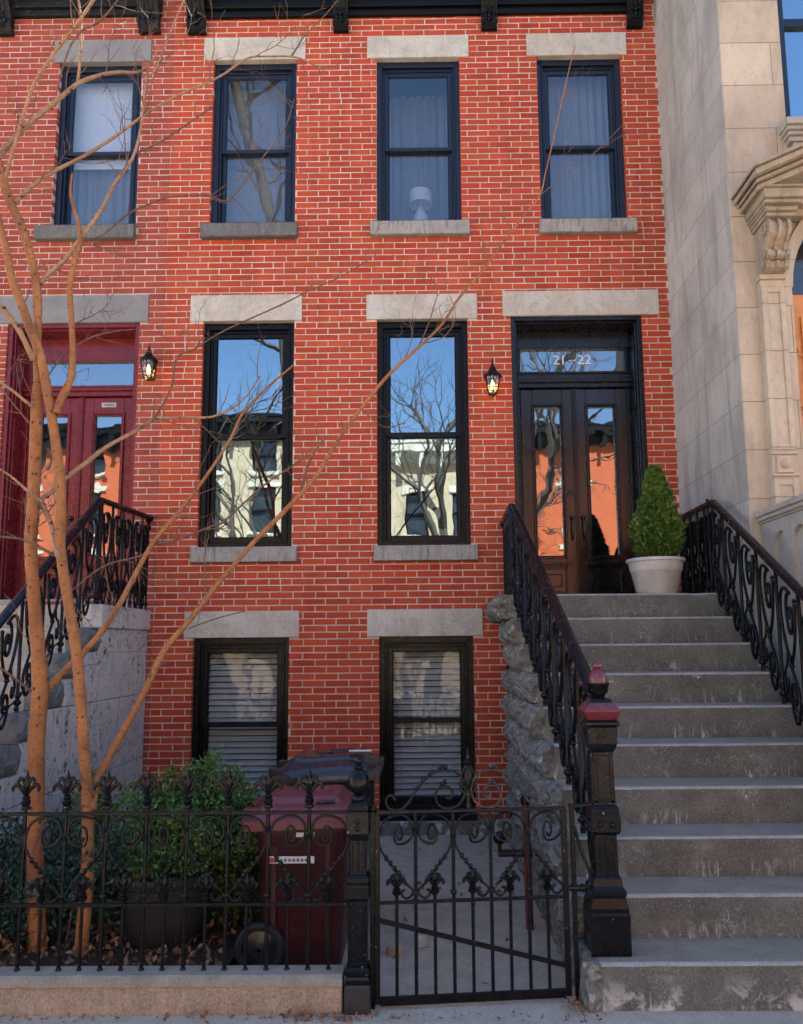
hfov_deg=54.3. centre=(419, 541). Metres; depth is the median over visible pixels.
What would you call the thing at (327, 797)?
wheelie bin
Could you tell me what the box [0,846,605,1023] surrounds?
fallen leaves
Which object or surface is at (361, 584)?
brick house
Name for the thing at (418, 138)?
window
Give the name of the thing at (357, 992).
gate post
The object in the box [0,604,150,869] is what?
stoop
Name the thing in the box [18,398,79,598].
door leaf
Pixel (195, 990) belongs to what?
curb wall
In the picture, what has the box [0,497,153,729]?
stair railing
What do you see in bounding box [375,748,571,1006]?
iron gate
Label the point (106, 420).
door leaf
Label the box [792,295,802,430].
door
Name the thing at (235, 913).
shrub
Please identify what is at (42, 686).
bare tree
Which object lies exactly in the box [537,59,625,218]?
window
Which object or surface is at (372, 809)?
gate jamb
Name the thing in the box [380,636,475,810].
window
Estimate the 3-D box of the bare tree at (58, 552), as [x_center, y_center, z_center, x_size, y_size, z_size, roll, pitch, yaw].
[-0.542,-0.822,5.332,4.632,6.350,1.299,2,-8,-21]
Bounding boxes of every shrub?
[0,808,135,949]
[54,745,250,883]
[207,788,262,926]
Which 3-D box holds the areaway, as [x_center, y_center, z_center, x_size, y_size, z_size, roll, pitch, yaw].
[0.033,2.514,5.678,1.970,0.138,3.870,-1,-7,0]
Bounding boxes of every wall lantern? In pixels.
[139,343,157,380]
[483,358,501,395]
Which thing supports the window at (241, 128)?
in the brick house at (361, 584)
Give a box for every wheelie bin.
[234,785,353,964]
[267,747,383,906]
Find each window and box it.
[54,66,141,225]
[191,637,288,803]
[199,323,294,546]
[211,64,296,222]
[377,61,460,220]
[378,321,470,544]
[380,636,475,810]
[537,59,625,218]
[777,0,802,116]
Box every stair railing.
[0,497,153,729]
[500,503,591,862]
[680,499,802,725]
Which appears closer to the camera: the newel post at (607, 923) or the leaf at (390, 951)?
the newel post at (607, 923)
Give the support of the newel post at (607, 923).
on the stoop at (708, 764)
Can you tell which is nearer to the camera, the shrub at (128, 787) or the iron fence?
the iron fence
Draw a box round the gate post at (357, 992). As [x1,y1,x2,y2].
[344,756,370,1014]
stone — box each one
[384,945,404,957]
[412,935,428,947]
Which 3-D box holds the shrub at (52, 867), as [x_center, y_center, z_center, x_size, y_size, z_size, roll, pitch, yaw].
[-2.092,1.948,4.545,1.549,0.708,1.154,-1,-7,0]
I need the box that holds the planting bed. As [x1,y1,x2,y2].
[0,822,253,965]
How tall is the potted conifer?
1.184 m
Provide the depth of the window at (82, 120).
8.88 m
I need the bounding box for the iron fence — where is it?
[0,768,348,971]
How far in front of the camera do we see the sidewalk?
3.57 m
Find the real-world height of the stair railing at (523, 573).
2.537 m
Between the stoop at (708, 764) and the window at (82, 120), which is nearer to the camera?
the stoop at (708, 764)
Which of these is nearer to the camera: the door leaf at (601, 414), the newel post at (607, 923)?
the newel post at (607, 923)
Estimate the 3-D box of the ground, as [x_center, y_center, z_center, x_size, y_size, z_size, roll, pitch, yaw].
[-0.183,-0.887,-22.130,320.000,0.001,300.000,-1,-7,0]
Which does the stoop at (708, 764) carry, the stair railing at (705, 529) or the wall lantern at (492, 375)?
the stair railing at (705, 529)
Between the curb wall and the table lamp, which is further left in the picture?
the curb wall
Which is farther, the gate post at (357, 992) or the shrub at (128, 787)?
the shrub at (128, 787)
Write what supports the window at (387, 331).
in the brick house at (361, 584)
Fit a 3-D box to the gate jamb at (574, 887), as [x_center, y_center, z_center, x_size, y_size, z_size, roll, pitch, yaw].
[0.781,1.736,3.785,0.136,0.906,0.048,0,-8,-6]
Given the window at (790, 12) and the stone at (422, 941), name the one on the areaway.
the stone at (422, 941)
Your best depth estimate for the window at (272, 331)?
8.29 m
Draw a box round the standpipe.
[493,796,533,929]
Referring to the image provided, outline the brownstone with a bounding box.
[653,0,802,702]
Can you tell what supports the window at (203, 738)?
in the brick house at (361, 584)
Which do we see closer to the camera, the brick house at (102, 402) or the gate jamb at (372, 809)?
the gate jamb at (372, 809)
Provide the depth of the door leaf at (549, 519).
8.40 m
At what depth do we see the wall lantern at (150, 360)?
8.14 m
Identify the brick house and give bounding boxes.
[0,0,175,806]
[149,0,681,835]
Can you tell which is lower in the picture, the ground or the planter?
the ground
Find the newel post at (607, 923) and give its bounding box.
[578,660,631,956]
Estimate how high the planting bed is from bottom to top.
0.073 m
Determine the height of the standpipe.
0.850 m
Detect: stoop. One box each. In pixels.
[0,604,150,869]
[485,593,802,1012]
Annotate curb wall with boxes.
[0,965,344,1016]
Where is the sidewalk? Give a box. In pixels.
[0,997,802,1023]
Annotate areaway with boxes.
[259,835,574,996]
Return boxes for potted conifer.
[626,464,686,593]
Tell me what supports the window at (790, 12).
in the brownstone
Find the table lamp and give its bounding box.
[409,187,431,219]
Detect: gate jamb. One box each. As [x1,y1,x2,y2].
[369,805,376,1008]
[568,803,591,999]
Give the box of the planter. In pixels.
[97,751,264,951]
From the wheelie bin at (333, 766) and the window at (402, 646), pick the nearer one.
the wheelie bin at (333, 766)
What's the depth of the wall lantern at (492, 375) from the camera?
8.08 m
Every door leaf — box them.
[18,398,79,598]
[75,398,131,598]
[520,389,577,593]
[575,389,634,593]
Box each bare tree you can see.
[0,0,363,951]
[0,46,662,957]
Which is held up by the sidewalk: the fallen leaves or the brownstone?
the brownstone
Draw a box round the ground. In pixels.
[227,956,237,964]

